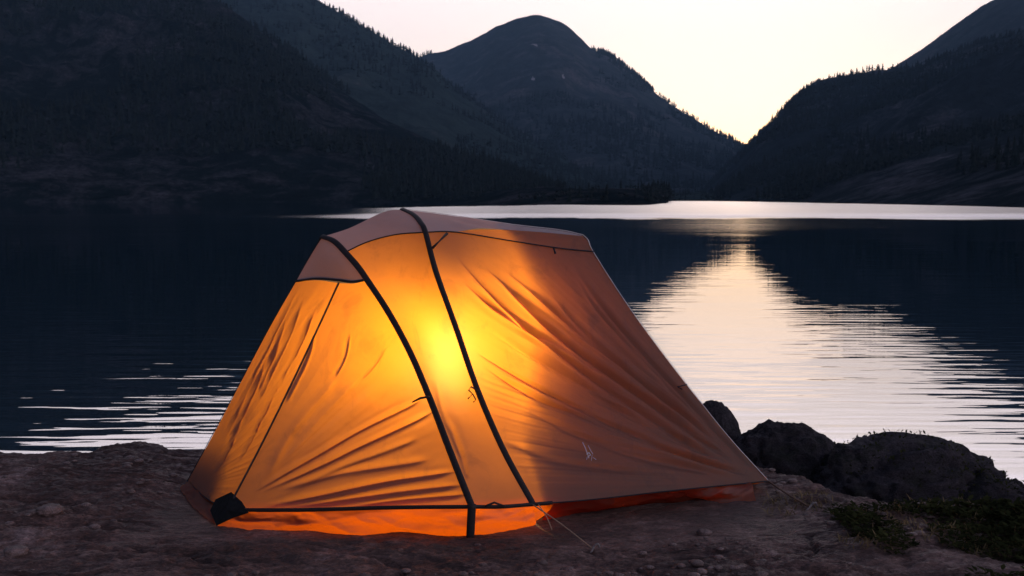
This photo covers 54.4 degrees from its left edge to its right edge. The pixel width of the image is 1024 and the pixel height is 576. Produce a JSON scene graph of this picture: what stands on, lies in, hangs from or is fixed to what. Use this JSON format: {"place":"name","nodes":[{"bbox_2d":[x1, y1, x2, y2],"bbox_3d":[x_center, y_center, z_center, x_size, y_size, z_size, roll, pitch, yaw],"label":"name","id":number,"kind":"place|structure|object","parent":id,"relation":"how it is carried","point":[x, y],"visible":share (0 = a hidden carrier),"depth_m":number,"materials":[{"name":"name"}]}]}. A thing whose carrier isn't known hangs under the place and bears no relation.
{"place":"outdoors","nodes":[
{"label":"outdoors","id":0,"kind":"place"},
{"bbox_2d":[0,0,459,201],"bbox_3d":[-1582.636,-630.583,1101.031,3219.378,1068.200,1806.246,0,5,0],"label":"dark mountainside","id":1,"kind":"structure","parent":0,"point":[65,53],"depth_m":574.77,"materials":[{"name":"plant"}]},
{"bbox_2d":[0,0,566,201],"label":"pine forest","id":2,"kind":"object","parent":1,"relation":"on","point":[410,178],"visible":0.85,"depth_m":574.64,"materials":[{"name":"green plant"}]},
{"bbox_2d":[218,0,617,188],"bbox_3d":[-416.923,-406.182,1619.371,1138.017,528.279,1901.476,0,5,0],"label":"green mountainside","id":3,"kind":"structure","parent":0,"point":[430,118],"depth_m":1247.05,"materials":[{"name":"plant"}]},
{"bbox_2d":[221,0,639,188],"bbox_3d":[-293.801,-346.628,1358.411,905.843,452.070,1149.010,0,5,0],"label":"pine forest","id":4,"kind":"object","parent":3,"relation":"on","point":[600,178],"visible":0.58,"depth_m":1246.64,"materials":[{"name":"green plant"}]},
{"bbox_2d":[0,201,1023,482],"bbox_3d":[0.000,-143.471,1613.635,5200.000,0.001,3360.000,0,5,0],"label":"lake water","id":5,"kind":"structure","parent":0,"point":[120,323],"depth_m":16.33,"materials":[{"name":"liquid"}]},
{"bbox_2d":[0,447,1023,575],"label":"ground","id":6,"kind":"structure","parent":0,"point":[171,531],"depth_m":3.38,"materials":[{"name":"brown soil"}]},
{"bbox_2d":[3,545,28,557],"bbox_3d":[-1.611,0.856,3.234,0.080,0.036,0.065,0,5,0],"label":"stone","id":7,"kind":"object","parent":6,"relation":"on","point":[17,551],"visible":0.98,"depth_m":3.21,"materials":[{"name":"grey stone"}]},
{"bbox_2d":[36,503,63,516],"bbox_3d":[-1.680,0.807,3.622,0.100,0.043,0.074,0,5,0],"label":"stone","id":8,"kind":"object","parent":6,"relation":"on","point":[48,509],"visible":1,"depth_m":3.60,"materials":[{"name":"grey stone"}]},
{"bbox_2d":[93,441,168,452],"bbox_3d":[-1.760,0.910,4.649,0.542,0.390,0.342,0,5,0],"label":"boulder","id":9,"kind":"object","parent":6,"relation":"on","point":[138,444],"visible":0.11,"depth_m":4.62,"materials":[{"name":"grey stone"}]},
{"bbox_2d":[180,208,808,548],"bbox_3d":[-0.108,0.240,4.175,2.434,1.147,1.914,0,5,0],"label":"tent","id":10,"kind":"object","parent":6,"relation":"on","point":[424,372],"visible":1,"depth_m":3.83,"materials":[{"name":"fabric"}]},
{"bbox_2d":[590,543,599,552],"bbox_3d":[0.259,0.886,3.281,0.067,0.104,0.015,3,6,30],"label":"tent stake","id":11,"kind":"object","parent":6,"relation":"on","point":[593,547],"visible":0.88,"depth_m":3.27,"materials":[{"name":"metal"}]},
{"bbox_2d":[696,529,712,535],"bbox_3d":[0.672,0.855,3.480,0.056,0.026,0.041,2,6,22],"label":"stone","id":12,"kind":"object","parent":6,"relation":"on","point":[702,532],"visible":0.91,"depth_m":3.47,"materials":[{"name":"grey stone"}]},
{"bbox_2d":[703,400,740,440],"bbox_3d":[0.986,0.821,4.846,0.280,0.558,0.307,0,5,0],"label":"boulder","id":13,"kind":"object","parent":6,"relation":"on","point":[721,413],"visible":0.18,"depth_m":4.75,"materials":[{"name":"grey stone"}]},
{"bbox_2d":[733,419,834,478],"bbox_3d":[1.267,1.007,4.670,0.657,0.780,0.570,0,5,0],"label":"boulder","id":14,"kind":"object","parent":6,"relation":"on","point":[796,449],"visible":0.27,"depth_m":4.50,"materials":[{"name":"grey stone"}]},
{"bbox_2d":[755,488,1023,557],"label":"dry grass","id":15,"kind":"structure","parent":6,"relation":"on","point":[907,522],"depth_m":3.48,"materials":[{"name":"green plant"}]},
{"bbox_2d":[809,431,1005,505],"bbox_3d":[1.707,1.092,4.364,0.966,0.915,0.725,0,5,0],"label":"boulder","id":16,"kind":"object","parent":6,"relation":"on","point":[887,483],"visible":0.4,"depth_m":4.20,"materials":[{"name":"grey stone"}]},
{"bbox_2d":[822,429,1007,500],"bbox_3d":[1.710,0.989,4.356,0.854,0.742,0.728,-2,5,-20],"label":"heather","id":17,"kind":"object","parent":16,"relation":"on","point":[913,468],"visible":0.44,"depth_m":4.23,"materials":[{"name":"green plant"}]},
{"bbox_2d":[823,495,1023,575],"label":"ground cover","id":18,"kind":"object","parent":6,"relation":"on","point":[1009,519],"visible":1,"depth_m":3.44,"materials":[{"name":"green plant"}]},
{"bbox_2d":[958,470,1023,505],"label":"boulder","id":19,"kind":"object","parent":6,"relation":"on","point":[994,490],"visible":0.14,"depth_m":4.12,"materials":[{"name":"grey stone"}]},
{"bbox_2d":[956,465,1023,501],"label":"heather","id":20,"kind":"object","parent":19,"relation":"on","point":[997,479],"visible":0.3,"depth_m":4.16,"materials":[{"name":"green plant"}]},
{"bbox_2d":[423,186,667,204],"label":"wooded headland","id":21,"kind":"structure","parent":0,"point":[507,196],"depth_m":356.08,"materials":[{"name":"plant"}]},
{"bbox_2d":[425,179,677,203],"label":"scrub wood","id":22,"kind":"object","parent":21,"relation":"on","point":[658,188],"visible":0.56,"depth_m":381.21,"materials":[{"name":"plant"}]},
{"bbox_2d":[422,15,737,191],"bbox_3d":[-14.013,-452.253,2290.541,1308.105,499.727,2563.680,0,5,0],"label":"central peak","id":23,"kind":"structure","parent":0,"point":[497,64],"depth_m":2065.82,"materials":[{"name":"grey stone"}]},
{"bbox_2d":[419,45,726,134],"bbox_3d":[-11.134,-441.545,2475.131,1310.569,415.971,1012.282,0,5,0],"label":"pine ridge","id":24,"kind":"object","parent":23,"relation":"on","point":[594,48],"visible":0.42,"depth_m":2429.34,"materials":[{"name":"green plant"}]},
{"bbox_2d":[458,46,744,188],"bbox_3d":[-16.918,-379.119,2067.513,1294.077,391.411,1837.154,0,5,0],"label":"pine forest","id":25,"kind":"object","parent":23,"relation":"on","point":[686,157],"visible":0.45,"depth_m":1619.74,"materials":[{"name":"green plant"}]},
{"bbox_2d":[320,0,991,143],"label":"sky","id":26,"kind":"structure","parent":0,"point":[730,64],"materials":[{"name":"white"}]},
{"bbox_2d":[671,192,804,202],"bbox_3d":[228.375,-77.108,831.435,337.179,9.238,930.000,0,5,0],"label":"valley floor","id":27,"kind":"structure","parent":0,"point":[691,197],"depth_m":688.06,"materials":[{"name":"plant"}]},
{"bbox_2d":[672,184,778,200],"bbox_3d":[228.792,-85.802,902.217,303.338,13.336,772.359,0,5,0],"label":"scrub wood","id":28,"kind":"object","parent":27,"relation":"on","point":[706,196],"visible":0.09,"depth_m":679.46,"materials":[{"name":"plant"}]},
{"bbox_2d":[706,30,1023,207],"bbox_3d":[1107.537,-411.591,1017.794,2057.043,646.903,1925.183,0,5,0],"label":"mountainside","id":29,"kind":"structure","parent":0,"point":[989,86],"depth_m":605.70,"materials":[{"name":"plant"}]},
{"bbox_2d":[699,30,1023,201],"bbox_3d":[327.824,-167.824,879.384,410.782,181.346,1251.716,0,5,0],"label":"pine forest","id":30,"kind":"object","parent":29,"relation":"on","point":[849,164],"visible":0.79,"depth_m":683.04,"materials":[{"name":"green plant"}]},
{"bbox_2d":[724,29,1021,165],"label":"pine ridge","id":31,"kind":"object","parent":29,"relation":"on","point":[878,67],"visible":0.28,"depth_m":1249.51,"materials":[{"name":"green plant"}]},
{"bbox_2d":[888,0,1023,69],"bbox_3d":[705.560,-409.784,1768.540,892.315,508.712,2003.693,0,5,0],"label":"grey mountain","id":32,"kind":"structure","parent":0,"point":[996,17],"depth_m":1754.43,"materials":[{"name":"grey stone"}]}
]}

